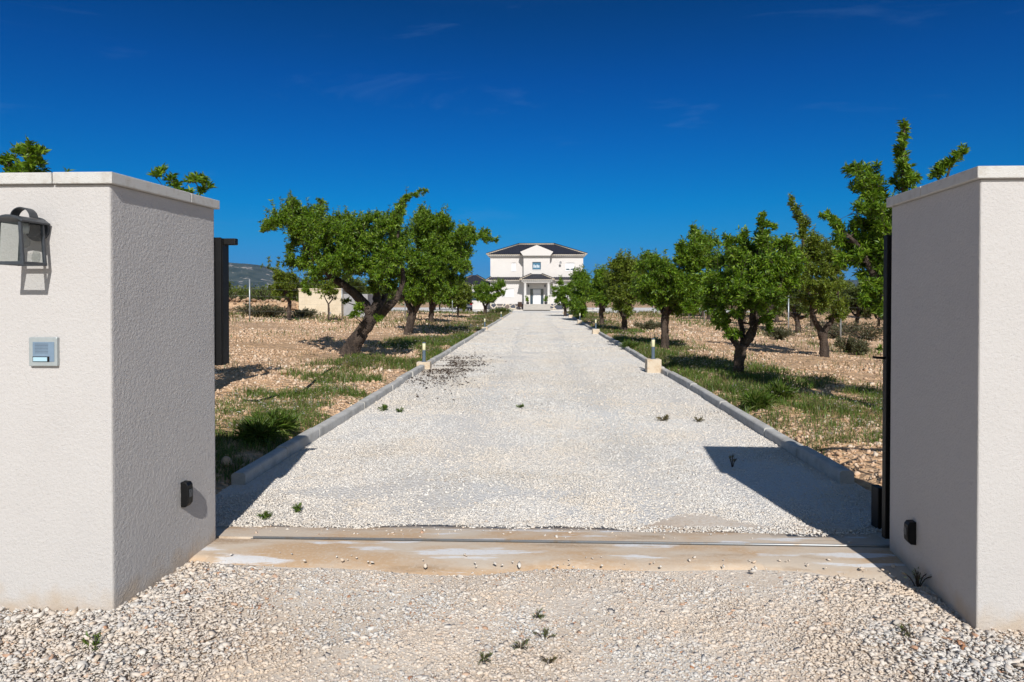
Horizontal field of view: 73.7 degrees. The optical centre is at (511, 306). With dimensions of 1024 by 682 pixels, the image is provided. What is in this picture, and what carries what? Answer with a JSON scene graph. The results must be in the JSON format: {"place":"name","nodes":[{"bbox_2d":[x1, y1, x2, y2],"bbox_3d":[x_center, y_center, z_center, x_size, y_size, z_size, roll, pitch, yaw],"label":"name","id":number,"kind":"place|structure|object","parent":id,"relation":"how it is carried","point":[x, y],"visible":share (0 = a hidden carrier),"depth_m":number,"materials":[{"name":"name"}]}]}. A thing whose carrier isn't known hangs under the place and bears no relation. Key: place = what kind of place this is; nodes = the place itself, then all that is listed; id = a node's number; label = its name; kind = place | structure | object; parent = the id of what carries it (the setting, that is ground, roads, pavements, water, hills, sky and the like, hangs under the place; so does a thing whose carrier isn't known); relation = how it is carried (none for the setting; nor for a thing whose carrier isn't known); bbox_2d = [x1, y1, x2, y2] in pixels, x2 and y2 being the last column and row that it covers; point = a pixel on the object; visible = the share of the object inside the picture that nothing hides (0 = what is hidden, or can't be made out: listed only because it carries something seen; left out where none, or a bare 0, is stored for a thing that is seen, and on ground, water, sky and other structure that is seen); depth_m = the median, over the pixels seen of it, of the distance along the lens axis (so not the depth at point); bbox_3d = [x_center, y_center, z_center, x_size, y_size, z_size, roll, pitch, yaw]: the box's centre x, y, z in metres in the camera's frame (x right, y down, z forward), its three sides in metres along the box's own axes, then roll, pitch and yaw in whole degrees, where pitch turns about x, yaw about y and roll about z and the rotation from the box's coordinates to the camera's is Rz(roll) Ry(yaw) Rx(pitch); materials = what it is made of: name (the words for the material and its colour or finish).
{"place":"outdoors","nodes":[
{"label":"outdoors","id":0,"kind":"place"},
{"bbox_2d":[229,262,308,290],"bbox_3d":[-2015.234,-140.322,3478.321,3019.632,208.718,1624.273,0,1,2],"label":"hills","id":1,"kind":"structure","parent":0,"point":[253,273],"depth_m":3330.28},
{"bbox_2d":[0,560,1023,681],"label":"gravel apron","id":2,"kind":"object","parent":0,"point":[576,602],"visible":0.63,"depth_m":3.29,"materials":[{"name":"beige gravel"}]},
{"bbox_2d":[82,631,100,650],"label":"weed","id":3,"kind":"object","parent":2,"relation":"on","point":[93,643],"visible":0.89,"depth_m":3.06,"materials":[{"name":"green plant"}]},
{"bbox_2d":[479,650,492,661],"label":"weed","id":4,"kind":"object","parent":2,"relation":"on","point":[486,656],"visible":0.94,"depth_m":2.96,"materials":[{"name":"green plant"}]},
{"bbox_2d":[511,637,530,649],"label":"weed","id":5,"kind":"object","parent":2,"relation":"on","point":[522,644],"visible":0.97,"depth_m":3.06,"materials":[{"name":"green plant"}]},
{"bbox_2d":[533,609,546,618],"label":"weed","id":6,"kind":"object","parent":2,"relation":"on","point":[538,615],"visible":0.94,"depth_m":3.35,"materials":[{"name":"green plant"}]},
{"bbox_2d":[532,627,555,639],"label":"weed","id":7,"kind":"object","parent":2,"relation":"on","point":[546,632],"visible":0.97,"depth_m":3.17,"materials":[{"name":"green plant"}]},
{"bbox_2d":[540,654,557,663],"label":"weed","id":8,"kind":"object","parent":2,"relation":"on","point":[553,659],"visible":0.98,"depth_m":2.94,"materials":[{"name":"green plant"}]},
{"bbox_2d":[200,524,911,574],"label":"loose gravel","id":9,"kind":"structure","parent":2,"relation":"on","point":[754,570],"depth_m":4.04,"materials":[{"name":"beige gravel"}]},
{"bbox_2d":[897,623,911,637],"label":"weed","id":10,"kind":"object","parent":2,"relation":"on","point":[906,629],"visible":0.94,"depth_m":3.18,"materials":[{"name":"green plant"}]},
{"bbox_2d":[902,567,931,586],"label":"weed","id":11,"kind":"object","parent":2,"relation":"on","point":[917,578],"visible":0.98,"depth_m":3.70,"materials":[{"name":"green plant"}]},
{"bbox_2d":[0,0,1023,286],"label":"sky","id":12,"kind":"structure","parent":0,"point":[598,128],"materials":[{"name":"blue"}]},
{"bbox_2d":[215,312,873,529],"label":"driveway","id":13,"kind":"structure","parent":0,"point":[478,497],"depth_m":6.51,"materials":[{"name":"white gravel"}]},
{"bbox_2d":[291,502,302,512],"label":"weed","id":14,"kind":"object","parent":13,"relation":"on","point":[296,508],"visible":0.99,"depth_m":5.01,"materials":[{"name":"green plant"}]},
{"bbox_2d":[416,342,430,368],"bbox_3d":[-1.953,1.109,15.152,0.300,0.646,0.300,0,1,0],"label":"bollard light","id":15,"kind":"object","parent":13,"relation":"on","point":[427,364],"visible":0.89,"depth_m":15.11,"materials":[{"name":"concrete"}]},
{"bbox_2d":[370,352,505,422],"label":"leaf litter","id":16,"kind":"object","parent":13,"relation":"on","point":[450,369],"visible":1,"depth_m":14.57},
{"bbox_2d":[500,312,575,320],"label":"loose gravel","id":17,"kind":"structure","parent":13,"relation":"on","point":[555,317],"depth_m":54.08,"materials":[{"name":"white gravel"}]},
{"bbox_2d":[454,321,625,351],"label":"loose gravel","id":18,"kind":"structure","parent":13,"relation":"on","point":[539,328],"depth_m":26.17,"materials":[{"name":"white gravel"}]},
{"bbox_2d":[359,351,730,415],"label":"loose gravel","id":19,"kind":"structure","parent":13,"relation":"on","point":[431,403],"depth_m":11.68,"materials":[{"name":"white gravel"}]},
{"bbox_2d":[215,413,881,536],"bbox_3d":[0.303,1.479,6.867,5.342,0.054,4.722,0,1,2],"label":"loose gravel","id":20,"kind":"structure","parent":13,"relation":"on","point":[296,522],"depth_m":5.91,"materials":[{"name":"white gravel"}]},
{"bbox_2d":[256,510,272,518],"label":"weed","id":21,"kind":"object","parent":20,"relation":"on","point":[265,515],"visible":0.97,"depth_m":4.87,"materials":[{"name":"green plant"}]},
{"bbox_2d":[656,414,668,420],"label":"weed","id":22,"kind":"object","parent":13,"relation":"on","point":[666,417],"visible":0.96,"depth_m":8.71,"materials":[{"name":"green plant"}]},
{"bbox_2d":[626,513,881,533],"bbox_3d":[1.635,1.513,4.813,2.200,0.024,0.584,0,1,2],"label":"sand drift","id":23,"kind":"object","parent":13,"relation":"on","point":[690,520],"visible":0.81,"depth_m":4.71,"materials":[{"name":"beige sand"}]},
{"bbox_2d":[215,300,882,494],"bbox_3d":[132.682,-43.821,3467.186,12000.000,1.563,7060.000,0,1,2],"label":"ground","id":24,"kind":"structure","parent":0,"point":[859,479],"depth_m":16.09,"materials":[{"name":"soil"}]},
{"bbox_2d":[0,135,72,172],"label":"almond tree","id":25,"kind":"object","parent":24,"relation":"on","point":[31,154],"visible":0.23,"depth_m":9.19,"materials":[{"name":"green plant"}]},
{"bbox_2d":[0,172,219,613],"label":"gate wall","id":26,"kind":"structure","parent":24,"relation":"on","point":[107,436],"depth_m":3.44,"materials":[{"name":"paint"}]},
{"bbox_2d":[0,207,49,265],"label":"wall lantern","id":27,"kind":"object","parent":26,"relation":"attached to","point":[33,226],"depth_m":3.32,"materials":[{"name":"metal"}]},
{"bbox_2d":[29,337,59,365],"bbox_3d":[-2.339,0.225,3.412,0.145,0.144,0.029,0,1,2],"label":"doorbell panel","id":28,"kind":"object","parent":26,"relation":"attached to","point":[44,351],"visible":1,"depth_m":3.40,"materials":[{"name":"metal"}]},
{"bbox_2d":[181,480,192,507],"bbox_3d":[-1.915,1.103,4.020,0.054,0.157,0.058,0,1,6],"label":"gate sensor","id":29,"kind":"object","parent":26,"relation":"attached to","point":[186,493],"visible":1,"depth_m":4.00,"materials":[{"name":"plastic"}]},
{"bbox_2d":[214,237,237,364],"bbox_3d":[-1.871,-0.034,4.427,0.179,0.821,0.092,0,1,-19],"label":"gate catch","id":30,"kind":"object","parent":26,"relation":"attached to","point":[221,290],"visible":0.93,"depth_m":4.39,"materials":[{"name":"metal"}]},
{"bbox_2d":[147,162,217,195],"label":"almond tree","id":31,"kind":"object","parent":24,"relation":"on","point":[202,178],"visible":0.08,"depth_m":9.43,"materials":[{"name":"green plant"}]},
{"bbox_2d":[221,456,231,466],"bbox_3d":[-2.551,1.385,6.106,0.094,0.090,0.122,0,1,2],"label":"field stone","id":32,"kind":"object","parent":24,"relation":"on","point":[225,459],"visible":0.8,"depth_m":6.07,"materials":[{"name":"grey stone"}]},
{"bbox_2d":[229,291,251,301],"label":"shrub","id":33,"kind":"object","parent":24,"relation":"on","point":[232,297],"visible":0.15,"depth_m":50.65,"materials":[{"name":"green plant"}]},
{"bbox_2d":[236,286,256,299],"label":"almond tree","id":34,"kind":"object","parent":24,"relation":"on","point":[239,291],"visible":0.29,"depth_m":86.05,"materials":[{"name":"green plant"}]},
{"bbox_2d":[230,413,284,445],"bbox_3d":[-2.627,1.285,7.069,0.568,0.391,0.575,0,1,2],"label":"grass tussock","id":35,"kind":"object","parent":24,"relation":"on","point":[258,428],"depth_m":7.00,"materials":[{"name":"green plant"}]},
{"bbox_2d":[232,302,282,317],"bbox_3d":[-13.268,0.215,35.518,2.280,0.994,2.357,0,1,2],"label":"shrub","id":36,"kind":"object","parent":24,"relation":"on","point":[263,311],"visible":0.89,"depth_m":35.30,"materials":[{"name":"green plant"}]},
{"bbox_2d":[239,283,285,300],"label":"shrub","id":37,"kind":"object","parent":24,"relation":"on","point":[262,295],"visible":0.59,"depth_m":44.35,"materials":[{"name":"green plant"}]},
{"bbox_2d":[229,296,298,311],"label":"stone bank","id":38,"kind":"structure","parent":24,"relation":"on","point":[234,302],"depth_m":42.78,"materials":[{"name":"stone"}]},
{"bbox_2d":[251,304,286,316],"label":"shrub","id":39,"kind":"object","parent":24,"relation":"on","point":[278,313],"visible":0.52,"depth_m":36.56,"materials":[{"name":"green plant"}]},
{"bbox_2d":[244,405,302,435],"bbox_3d":[-2.590,1.256,7.352,0.670,0.442,0.652,0,1,2],"label":"grass tussock","id":40,"kind":"object","parent":24,"relation":"on","point":[285,422],"depth_m":7.33,"materials":[{"name":"green plant"}]},
{"bbox_2d":[260,255,301,319],"bbox_3d":[-11.409,-0.899,33.605,1.677,3.240,3.258,-1,1,-41],"label":"almond tree","id":41,"kind":"object","parent":24,"relation":"on","point":[284,288],"visible":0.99,"depth_m":33.08,"materials":[{"name":"green plant"}]},
{"bbox_2d":[245,363,341,401],"bbox_3d":[-3.493,1.282,12.166,0.484,0.084,5.096,0,1,2],"label":"irrigation hose","id":42,"kind":"object","parent":24,"relation":"on","point":[288,392],"visible":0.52,"depth_m":10.21,"materials":[{"name":"plastic"}]},
{"bbox_2d":[215,372,384,483],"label":"field clods","id":43,"kind":"object","parent":24,"relation":"on","point":[230,377],"visible":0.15,"depth_m":10.69,"materials":[{"name":"brown soil"}]},
{"bbox_2d":[287,271,317,300],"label":"almond tree","id":44,"kind":"object","parent":24,"relation":"on","point":[297,287],"visible":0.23,"depth_m":60.43,"materials":[{"name":"green plant"}]},
{"bbox_2d":[285,306,321,317],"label":"shrub","id":45,"kind":"object","parent":24,"relation":"on","point":[302,313],"visible":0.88,"depth_m":36.22,"materials":[{"name":"green plant"}]},
{"bbox_2d":[313,280,338,320],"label":"almond tree","id":46,"kind":"object","parent":24,"relation":"on","point":[328,289],"visible":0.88,"depth_m":34.15,"materials":[{"name":"green plant"}]},
{"bbox_2d":[281,288,372,316],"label":"utility hut","id":47,"kind":"object","parent":24,"relation":"on","point":[313,301],"visible":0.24,"depth_m":41.49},
{"bbox_2d":[229,279,452,319],"bbox_3d":[-12.939,-0.251,34.487,28.511,2.576,7.485,-1,1,-38],"label":"wire fence","id":48,"kind":"object","parent":24,"relation":"on","point":[321,311],"visible":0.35,"depth_m":34.02,"materials":[{"name":"metal"}]},
{"bbox_2d":[315,271,367,293],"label":"almond tree","id":49,"kind":"object","parent":24,"relation":"on","point":[360,287],"visible":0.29,"depth_m":52.31,"materials":[{"name":"green plant"}]},
{"bbox_2d":[258,187,428,356],"bbox_3d":[-4.133,-0.829,16.705,4.184,4.442,3.337,0,1,28],"label":"almond tree","id":50,"kind":"object","parent":24,"relation":"on","point":[348,242],"visible":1,"depth_m":15.83,"materials":[{"name":"green plant"}]},
{"bbox_2d":[215,320,471,382],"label":"field clods","id":51,"kind":"object","parent":24,"relation":"on","point":[273,369],"visible":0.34,"depth_m":17.79,"materials":[{"name":"beige soil"}]},
{"bbox_2d":[229,311,480,330],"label":"field clods","id":52,"kind":"object","parent":24,"relation":"on","point":[307,321],"visible":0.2,"depth_m":33.99,"materials":[{"name":"beige soil"}]},
{"bbox_2d":[231,313,510,484],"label":"kerb","id":53,"kind":"structure","parent":24,"relation":"on","point":[250,472],"depth_m":7.73,"materials":[{"name":"concrete"}]},
{"bbox_2d":[390,279,425,312],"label":"almond tree","id":54,"kind":"object","parent":24,"relation":"on","point":[393,292],"visible":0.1,"depth_m":52.27,"materials":[{"name":"green plant"}]},
{"bbox_2d":[384,201,498,334],"bbox_3d":[-2.764,-1.581,26.639,4.459,5.528,4.043,1,1,44],"label":"almond tree","id":55,"kind":"object","parent":24,"relation":"on","point":[444,249],"visible":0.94,"depth_m":25.54,"materials":[{"name":"green plant"}]},
{"bbox_2d":[426,272,459,322],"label":"almond tree","id":56,"kind":"object","parent":24,"relation":"on","point":[432,305],"visible":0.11,"depth_m":37.58,"materials":[{"name":"green plant"}]},
{"bbox_2d":[441,281,474,317],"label":"almond tree","id":57,"kind":"object","parent":24,"relation":"on","point":[465,293],"visible":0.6,"depth_m":46.33,"materials":[{"name":"green plant"}]},
{"bbox_2d":[472,278,507,313],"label":"almond tree","id":58,"kind":"object","parent":24,"relation":"on","point":[482,291],"visible":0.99,"depth_m":62.53,"materials":[{"name":"green plant"}]},
{"bbox_2d":[487,307,512,311],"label":"shrub","id":59,"kind":"object","parent":24,"relation":"on","point":[500,309],"visible":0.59,"depth_m":68.80,"materials":[{"name":"green plant"}]},
{"bbox_2d":[231,284,857,305],"bbox_3d":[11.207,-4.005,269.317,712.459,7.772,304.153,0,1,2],"label":"woodland","id":60,"kind":"object","parent":24,"relation":"on","point":[245,286],"depth_m":138.19,"materials":[{"name":"green plant"}]},
{"bbox_2d":[215,310,882,483],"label":"grass","id":61,"kind":"structure","parent":24,"relation":"on","point":[690,373],"depth_m":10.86,"materials":[{"name":"green plant"}]},
{"bbox_2d":[215,309,882,408],"bbox_3d":[2.615,0.863,40.485,46.270,1.781,69.195,0,1,2],"label":"weed cover","id":62,"kind":"object","parent":24,"relation":"on","point":[609,312],"visible":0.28,"depth_m":33.75,"materials":[{"name":"green plant"}]},
{"bbox_2d":[215,317,882,436],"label":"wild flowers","id":63,"kind":"object","parent":24,"relation":"on","point":[691,329],"visible":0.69,"depth_m":16.27,"materials":[{"name":"green plant"}]},
{"bbox_2d":[189,525,914,581],"bbox_3d":[0.237,1.526,4.258,4.750,0.056,0.836,0,1,2],"label":"gate threshold","id":64,"kind":"object","parent":24,"relation":"on","point":[242,547],"visible":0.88,"depth_m":4.18,"materials":[{"name":"concrete"}]},
{"bbox_2d":[251,536,889,547],"bbox_3d":[2.534,1.499,4.256,8.460,0.024,0.024,0,1,2],"label":"gate rail","id":65,"kind":"object","parent":64,"relation":"on","point":[572,541],"visible":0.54,"depth_m":4.33,"materials":[{"name":"metal"}]},
{"bbox_2d":[871,235,891,538],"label":"sliding gate","id":66,"kind":"structure","parent":65,"relation":"on","point":[880,507],"depth_m":4.25,"materials":[{"name":"metal"}]},
{"bbox_2d":[549,275,574,315],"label":"almond tree","id":67,"kind":"object","parent":24,"relation":"on","point":[560,294],"visible":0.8,"depth_m":57.40,"materials":[{"name":"green plant"}]},
{"bbox_2d":[392,307,749,312],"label":"house forecourt","id":68,"kind":"structure","parent":24,"relation":"on","point":[454,310],"depth_m":84.77,"materials":[{"name":"beige gravel"}]},
{"bbox_2d":[454,274,489,308],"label":"outbuilding","id":69,"kind":"structure","parent":68,"relation":"on","point":[471,279],"depth_m":94.35,"materials":[{"name":"white paint"}]},
{"bbox_2d":[477,243,596,310],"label":"villa","id":70,"kind":"object","parent":68,"relation":"on","point":[532,271],"visible":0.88,"depth_m":85.83,"materials":[{"name":"paint"}]},
{"bbox_2d":[503,289,513,296],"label":"window","id":71,"kind":"structure","parent":70,"relation":"in","point":[510,292],"depth_m":86.16,"materials":[{"name":"white glass"}]},
{"bbox_2d":[532,262,540,269],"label":"window","id":72,"kind":"structure","parent":70,"relation":"in","point":[535,265],"depth_m":84.75,"materials":[{"name":"blue glass"}]},
{"bbox_2d":[533,289,540,303],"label":"front door","id":73,"kind":"structure","parent":70,"relation":"in","point":[536,292],"depth_m":86.02,"materials":[{"name":"white paint"}]},
{"bbox_2d":[565,263,573,270],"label":"window","id":74,"kind":"structure","parent":70,"relation":"in","point":[569,266],"depth_m":85.83,"materials":[{"name":"white glass"}]},
{"bbox_2d":[566,264,592,317],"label":"almond tree","id":75,"kind":"object","parent":24,"relation":"on","point":[577,298],"visible":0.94,"depth_m":46.17,"materials":[{"name":"green plant"}]},
{"bbox_2d":[592,319,599,333],"bbox_3d":[3.643,0.888,29.697,0.300,0.706,0.300,0,1,0],"label":"bollard light","id":76,"kind":"object","parent":24,"relation":"on","point":[595,331],"visible":0.88,"depth_m":29.55,"materials":[{"name":"concrete"}]},
{"bbox_2d":[580,263,613,324],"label":"almond tree","id":77,"kind":"object","parent":24,"relation":"on","point":[594,290],"visible":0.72,"depth_m":36.52,"materials":[{"name":"green plant"}]},
{"bbox_2d":[602,248,643,330],"bbox_3d":[5.104,-0.734,30.443,2.202,3.907,3.158,0,1,2],"label":"almond tree","id":78,"kind":"object","parent":24,"relation":"on","point":[619,279],"visible":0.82,"depth_m":29.64,"materials":[{"name":"green plant"}]},
{"bbox_2d":[618,338,640,348],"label":"grass tussock","id":79,"kind":"object","parent":24,"relation":"on","point":[630,344],"depth_m":20.57,"materials":[{"name":"green plant"}]},
{"bbox_2d":[632,319,660,329],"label":"shrub","id":80,"kind":"object","parent":24,"relation":"on","point":[650,324],"visible":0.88,"depth_m":33.57,"materials":[{"name":"green plant"}]},
{"bbox_2d":[645,338,661,372],"bbox_3d":[2.990,1.055,14.461,0.300,0.771,0.300,0,1,1],"label":"bollard light","id":81,"kind":"object","parent":24,"relation":"on","point":[653,364],"visible":0.9,"depth_m":14.32,"materials":[{"name":"concrete"}]},
{"bbox_2d":[627,220,723,348],"bbox_3d":[5.016,-0.664,20.810,3.131,4.003,3.184,0,1,2],"label":"almond tree","id":82,"kind":"object","parent":24,"relation":"on","point":[674,285],"visible":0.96,"depth_m":19.89,"materials":[{"name":"green plant"}]},
{"bbox_2d":[567,313,853,483],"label":"kerb","id":83,"kind":"structure","parent":24,"relation":"on","point":[832,469],"depth_m":7.68,"materials":[{"name":"concrete"}]},
{"bbox_2d":[587,313,882,341],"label":"field clods","id":84,"kind":"object","parent":24,"relation":"on","point":[678,331],"visible":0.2,"depth_m":38.85,"materials":[{"name":"beige soil"}]},
{"bbox_2d":[609,333,882,389],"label":"field clods","id":85,"kind":"object","parent":24,"relation":"on","point":[869,370],"visible":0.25,"depth_m":18.67,"materials":[{"name":"brown soil"}]},
{"bbox_2d":[697,210,809,375],"bbox_3d":[4.580,-0.184,13.102,2.285,3.265,2.886,0,1,2],"label":"almond tree","id":86,"kind":"object","parent":24,"relation":"on","point":[757,276],"visible":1,"depth_m":12.62,"materials":[{"name":"green plant"}]},
{"bbox_2d":[739,388,780,410],"bbox_3d":[3.335,1.296,9.244,0.624,0.433,0.550,-1,1,-43],"label":"grass tussock","id":87,"kind":"object","parent":24,"relation":"on","point":[761,399],"depth_m":9.18,"materials":[{"name":"green plant"}]},
{"bbox_2d":[661,296,879,347],"bbox_3d":[12.999,0.285,41.541,0.255,2.239,52.058,0,1,2],"label":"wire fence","id":88,"kind":"object","parent":24,"relation":"on","point":[788,320],"visible":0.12,"depth_m":31.11,"materials":[{"name":"metal"}]},
{"bbox_2d":[761,326,796,339],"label":"shrub","id":89,"kind":"object","parent":24,"relation":"on","point":[780,333],"visible":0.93,"depth_m":28.41,"materials":[{"name":"green plant"}]},
{"bbox_2d":[759,379,799,399],"bbox_3d":[3.989,1.278,10.178,0.648,0.474,0.628,0,1,-24],"label":"grass tussock","id":90,"kind":"object","parent":24,"relation":"on","point":[780,389],"depth_m":10.11,"materials":[{"name":"green plant"}]},
{"bbox_2d":[707,385,881,484],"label":"field clods","id":91,"kind":"object","parent":24,"relation":"on","point":[849,451],"visible":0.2,"depth_m":7.26,"materials":[{"name":"brown soil"}]},
{"bbox_2d":[779,285,831,332],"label":"almond tree","id":92,"kind":"object","parent":24,"relation":"on","point":[796,308],"visible":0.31,"depth_m":36.33,"materials":[{"name":"green plant"}]},
{"bbox_2d":[786,192,851,356],"bbox_3d":[8.679,-0.864,19.272,1.654,4.747,3.101,0,1,29],"label":"almond tree","id":93,"kind":"object","parent":24,"relation":"on","point":[823,289],"visible":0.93,"depth_m":18.66,"materials":[{"name":"green plant"}]},
{"bbox_2d":[798,318,863,337],"bbox_3d":[15.383,1.083,32.411,2.892,1.308,3.867,1,1,40],"label":"shrub","id":94,"kind":"object","parent":24,"relation":"on","point":[830,334],"visible":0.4,"depth_m":32.16,"materials":[{"name":"green plant"}]},
{"bbox_2d":[829,278,874,324],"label":"almond tree","id":95,"kind":"object","parent":24,"relation":"on","point":[851,293],"visible":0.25,"depth_m":42.85,"materials":[{"name":"green plant"}]},
{"bbox_2d":[833,334,870,352],"bbox_3d":[10.910,1.230,22.128,1.185,0.739,1.356,0,1,2],"label":"shrub","id":96,"kind":"object","parent":24,"relation":"on","point":[845,346],"visible":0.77,"depth_m":21.95,"materials":[{"name":"green plant"}]},
{"bbox_2d":[827,320,882,340],"bbox_3d":[15.682,1.064,30.422,3.552,1.170,3.442,0,1,-12],"label":"shrub","id":97,"kind":"object","parent":24,"relation":"on","point":[874,333],"visible":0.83,"depth_m":30.27,"materials":[{"name":"green plant"}]},
{"bbox_2d":[835,320,882,336],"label":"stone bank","id":98,"kind":"structure","parent":24,"relation":"on","point":[863,325],"depth_m":36.20,"materials":[{"name":"stone"}]},
{"bbox_2d":[852,343,869,354],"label":"shrub","id":99,"kind":"object","parent":24,"relation":"on","point":[861,348],"visible":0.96,"depth_m":21.02,"materials":[{"name":"green plant"}]},
{"bbox_2d":[863,310,882,328],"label":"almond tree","id":100,"kind":"object","parent":24,"relation":"on","point":[875,317],"visible":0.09,"depth_m":49.48,"materials":[{"name":"green plant"}]},
{"bbox_2d":[817,117,970,353],"bbox_3d":[5.479,-0.514,9.347,2.702,3.982,2.268,0,1,2],"label":"almond tree","id":101,"kind":"object","parent":24,"relation":"on","point":[863,250],"visible":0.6,"depth_m":9.00,"materials":[{"name":"green plant"}]},
{"bbox_2d":[886,166,1023,632],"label":"gate wall","id":102,"kind":"structure","parent":24,"relation":"on","point":[957,410],"depth_m":3.35,"materials":[{"name":"paint"}]},
{"bbox_2d":[904,520,915,544],"bbox_3d":[2.258,1.279,3.872,0.055,0.139,0.058,0,1,8],"label":"gate sensor","id":103,"kind":"object","parent":102,"relation":"attached to","point":[909,531],"visible":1,"depth_m":3.85,"materials":[{"name":"plastic"}]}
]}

